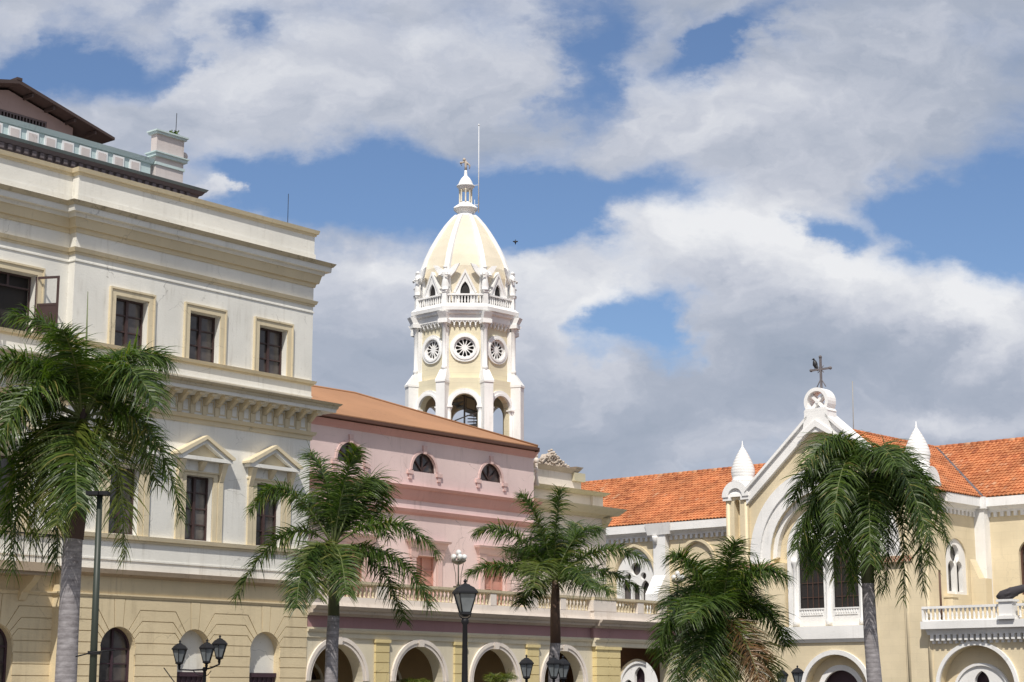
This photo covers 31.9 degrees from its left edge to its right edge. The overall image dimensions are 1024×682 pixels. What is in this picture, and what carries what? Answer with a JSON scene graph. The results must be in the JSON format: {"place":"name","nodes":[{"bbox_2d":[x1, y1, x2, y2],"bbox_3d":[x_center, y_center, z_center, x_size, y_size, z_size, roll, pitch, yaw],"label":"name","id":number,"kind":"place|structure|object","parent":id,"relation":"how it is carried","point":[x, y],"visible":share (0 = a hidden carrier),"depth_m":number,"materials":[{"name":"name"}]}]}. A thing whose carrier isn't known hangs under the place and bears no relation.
{"place":"outdoors","nodes":[
{"label":"outdoors","id":0,"kind":"place"},
{"bbox_2d":[451,550,466,587],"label":"globe lamp","id":1,"kind":"object","parent":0,"point":[460,558],"visible":1,"depth_m":78.32,"materials":[{"name":"white glass"}]},
{"bbox_2d":[0,0,1023,480],"label":"sky","id":2,"kind":"structure","parent":0,"point":[703,202],"materials":[{"name":"blue"}]},
{"bbox_3d":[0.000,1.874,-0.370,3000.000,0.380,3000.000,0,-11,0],"label":"ground","id":3,"kind":"structure","parent":0,"visible":0},
{"bbox_2d":[0,77,114,143],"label":"brown roof house","id":4,"kind":"structure","parent":3,"relation":"on","point":[20,100],"depth_m":90.94,"materials":[{"name":"brown"}]},
{"bbox_2d":[0,115,208,197],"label":"teal building","id":5,"kind":"structure","parent":3,"relation":"on","point":[162,162],"depth_m":81.18,"materials":[{"name":"paint"}]},
{"bbox_2d":[172,635,227,681],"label":"branched street lamp","id":6,"kind":"object","parent":3,"relation":"on","point":[218,646],"visible":1,"depth_m":57.03,"materials":[{"name":"black metal"}]},
{"bbox_2d":[227,442,444,681],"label":"palm tree","id":7,"kind":"object","parent":3,"relation":"on","point":[340,512],"visible":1,"depth_m":59.63,"materials":[{"name":"green plant"}]},
{"bbox_2d":[404,158,524,440],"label":"bell tower","id":8,"kind":"structure","parent":3,"relation":"on","point":[464,320],"depth_m":135.00,"materials":[{"name":"paint"}]},
{"bbox_2d":[422,335,441,363],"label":"rose window","id":9,"kind":"structure","parent":8,"relation":"in","point":[432,346],"depth_m":135.06,"materials":[{"name":"white stone"}]},
{"bbox_2d":[450,333,479,361],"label":"rose window","id":10,"kind":"structure","parent":8,"relation":"in","point":[464,347],"depth_m":134.07,"materials":[{"name":"white stone"}]},
{"bbox_2d":[474,124,479,214],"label":"lightning mast","id":11,"kind":"object","parent":8,"relation":"on","point":[478,174],"visible":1,"depth_m":139.80,"materials":[{"name":"grey metal"}]},
{"bbox_2d":[487,335,507,364],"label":"rose window","id":12,"kind":"structure","parent":8,"relation":"in","point":[495,344],"depth_m":135.18,"materials":[{"name":"white stone"}]},
{"bbox_2d":[519,654,570,681],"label":"branched street lamp","id":13,"kind":"object","parent":3,"relation":"on","point":[556,666],"visible":1,"depth_m":56.93,"materials":[{"name":"black metal"}]},
{"bbox_2d":[461,482,654,681],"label":"palm tree","id":14,"kind":"object","parent":3,"relation":"on","point":[551,555],"visible":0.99,"depth_m":69.56,"materials":[{"name":"green plant"}]},
{"bbox_2d":[534,449,626,610],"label":"ornate building","id":15,"kind":"structure","parent":3,"relation":"on","point":[553,468],"depth_m":94.60,"materials":[{"name":"white paint"}]},
{"bbox_2d":[645,535,803,681],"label":"palm tree","id":16,"kind":"object","parent":3,"relation":"on","point":[707,601],"visible":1,"depth_m":60.81,"materials":[{"name":"green plant"}]},
{"bbox_2d":[777,665,803,681],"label":"branched street lamp","id":17,"kind":"object","parent":3,"relation":"on","point":[797,673],"visible":0.81,"depth_m":82.42,"materials":[{"name":"black metal"}]},
{"bbox_2d":[581,355,1023,681],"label":"church","id":18,"kind":"structure","parent":3,"relation":"on","point":[963,623],"depth_m":100.39,"materials":[{"name":"beige paint"}]},
{"bbox_2d":[617,548,653,605],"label":"nave window","id":19,"kind":"structure","parent":18,"relation":"in","point":[643,578],"depth_m":116.63,"materials":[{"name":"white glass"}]},
{"bbox_2d":[812,358,817,368],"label":"perched vulture","id":20,"kind":"object","parent":18,"relation":"on","point":[815,364],"visible":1,"depth_m":102.70,"materials":[{"name":"black"}]},
{"bbox_2d":[787,512,862,626],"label":"tracery window","id":21,"kind":"structure","parent":18,"relation":"in","point":[815,602],"depth_m":100.44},
{"bbox_2d":[852,381,853,428],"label":"roof antenna rod","id":22,"kind":"object","parent":18,"relation":"attached to","point":[852,405],"visible":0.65,"depth_m":108.52,"materials":[{"name":"grey metal"}]},
{"bbox_2d":[946,538,966,594],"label":"lancet window","id":23,"kind":"structure","parent":18,"relation":"in","point":[955,563],"depth_m":98.52,"materials":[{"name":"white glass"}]},
{"bbox_2d":[996,584,1023,598],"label":"folded parasol","id":24,"kind":"object","parent":18,"relation":"on","point":[1011,592],"visible":1,"depth_m":91.93,"materials":[{"name":"grey fabric"}]},
{"bbox_2d":[1020,544,1023,594],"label":"round headed window","id":25,"kind":"structure","parent":18,"relation":"in","point":[1022,549],"depth_m":98.81,"materials":[{"name":"glass"}]},
{"bbox_2d":[781,428,953,681],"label":"palm tree","id":26,"kind":"object","parent":3,"relation":"on","point":[862,510],"visible":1,"depth_m":54.35,"materials":[{"name":"green plant"}]},
{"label":"pavement","id":27,"kind":"structure","parent":0,"visible":0},
{"bbox_2d":[398,676,429,681],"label":"bush","id":28,"kind":"object","parent":27,"relation":"on","point":[411,680],"visible":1,"depth_m":75.46,"materials":[{"name":"green plant"}]},
{"bbox_2d":[305,385,695,681],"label":"pink building","id":29,"kind":"structure","parent":27,"relation":"on","point":[458,483],"depth_m":83.74,"materials":[{"name":"paint"}]},
{"bbox_2d":[311,670,315,679],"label":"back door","id":30,"kind":"structure","parent":29,"relation":"in","point":[313,677],"depth_m":76.49,"materials":[{"name":"black"}]},
{"bbox_2d":[331,434,369,472],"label":"lunette window","id":31,"kind":"structure","parent":29,"relation":"in","point":[351,437],"depth_m":81.13,"materials":[{"name":"pink paint"}]},
{"bbox_2d":[338,533,380,597],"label":"terrace door","id":32,"kind":"structure","parent":29,"relation":"in","point":[346,541],"depth_m":80.79,"materials":[{"name":"pink paint"}]},
{"bbox_2d":[407,445,442,482],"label":"lunette window","id":33,"kind":"structure","parent":29,"relation":"in","point":[420,462],"depth_m":84.96,"materials":[{"name":"pink paint"}]},
{"bbox_2d":[406,538,451,600],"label":"terrace door","id":34,"kind":"structure","parent":29,"relation":"in","point":[426,563],"depth_m":84.35,"materials":[{"name":"pink paint"}]},
{"bbox_2d":[475,456,507,490],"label":"lunette window","id":35,"kind":"structure","parent":29,"relation":"in","point":[487,472],"depth_m":88.60,"materials":[{"name":"pink paint"}]},
{"bbox_2d":[474,545,513,605],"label":"terrace door","id":36,"kind":"structure","parent":29,"relation":"in","point":[485,552],"depth_m":87.69,"materials":[{"name":"pink paint"}]},
{"bbox_2d":[671,571,683,593],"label":"globe lamp","id":37,"kind":"object","parent":29,"relation":"on","point":[673,577],"visible":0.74,"depth_m":90.56,"materials":[{"name":"white glass"}]},
{"bbox_2d":[482,669,518,681],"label":"bush","id":38,"kind":"object","parent":27,"relation":"on","point":[491,677],"visible":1,"depth_m":75.51,"materials":[{"name":"green plant"}]},
{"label":"plaza paving","id":39,"kind":"structure","parent":0,"visible":0},
{"bbox_2d":[75,491,114,681],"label":"floodlight pole","id":40,"kind":"object","parent":39,"relation":"on","point":[93,652],"visible":1,"depth_m":42.59,"materials":[{"name":"metal"}]},
{"bbox_2d":[0,293,190,681],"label":"palm tree","id":41,"kind":"object","parent":39,"relation":"on","point":[59,450],"visible":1,"depth_m":44.79,"materials":[{"name":"green plant"}]},
{"bbox_2d":[0,149,342,681],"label":"white building","id":42,"kind":"structure","parent":39,"relation":"on","point":[220,295],"depth_m":67.23,"materials":[{"name":"beige paint"}]},
{"bbox_2d":[0,628,6,681],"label":"arched window","id":43,"kind":"structure","parent":42,"relation":"in","point":[3,641],"depth_m":61.03,"materials":[{"name":"brown glass"}]},
{"bbox_2d":[0,418,36,527],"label":"pedimented window","id":44,"kind":"structure","parent":42,"relation":"in","point":[3,462],"depth_m":61.97,"materials":[{"name":"yellow paint"}]},
{"bbox_2d":[0,259,59,333],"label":"upper window","id":45,"kind":"structure","parent":42,"relation":"in","point":[14,288],"depth_m":63.33,"materials":[{"name":"yellow paint"}]},
{"bbox_2d":[99,628,129,681],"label":"arched window","id":46,"kind":"structure","parent":42,"relation":"in","point":[113,665],"depth_m":64.13,"materials":[{"name":"black glass"}]},
{"bbox_2d":[99,432,159,536],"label":"pedimented window","id":47,"kind":"structure","parent":42,"relation":"in","point":[141,531],"depth_m":65.31,"materials":[{"name":"yellow paint"}]},
{"bbox_2d":[107,286,155,350],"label":"upper window","id":48,"kind":"structure","parent":42,"relation":"in","point":[124,316],"depth_m":66.39,"materials":[{"name":"yellow paint"}]},
{"bbox_2d":[171,435,235,542],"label":"pedimented window","id":49,"kind":"structure","parent":42,"relation":"in","point":[202,456],"depth_m":67.85,"materials":[{"name":"yellow paint"}]},
{"bbox_2d":[182,302,227,364],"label":"upper window","id":50,"kind":"structure","parent":42,"relation":"in","point":[198,330],"depth_m":69.07,"materials":[{"name":"yellow paint"}]},
{"bbox_2d":[242,445,302,547],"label":"pedimented window","id":51,"kind":"structure","parent":42,"relation":"in","point":[272,462],"depth_m":70.31,"materials":[{"name":"yellow paint"}]},
{"bbox_2d":[252,316,293,376],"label":"upper window","id":52,"kind":"structure","parent":42,"relation":"in","point":[267,343],"depth_m":71.71,"materials":[{"name":"yellow paint"}]},
{"bbox_2d":[452,579,477,681],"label":"street lamp","id":53,"kind":"object","parent":39,"relation":"on","point":[465,593],"visible":1,"depth_m":40.47,"materials":[{"name":"black metal"}]}
]}

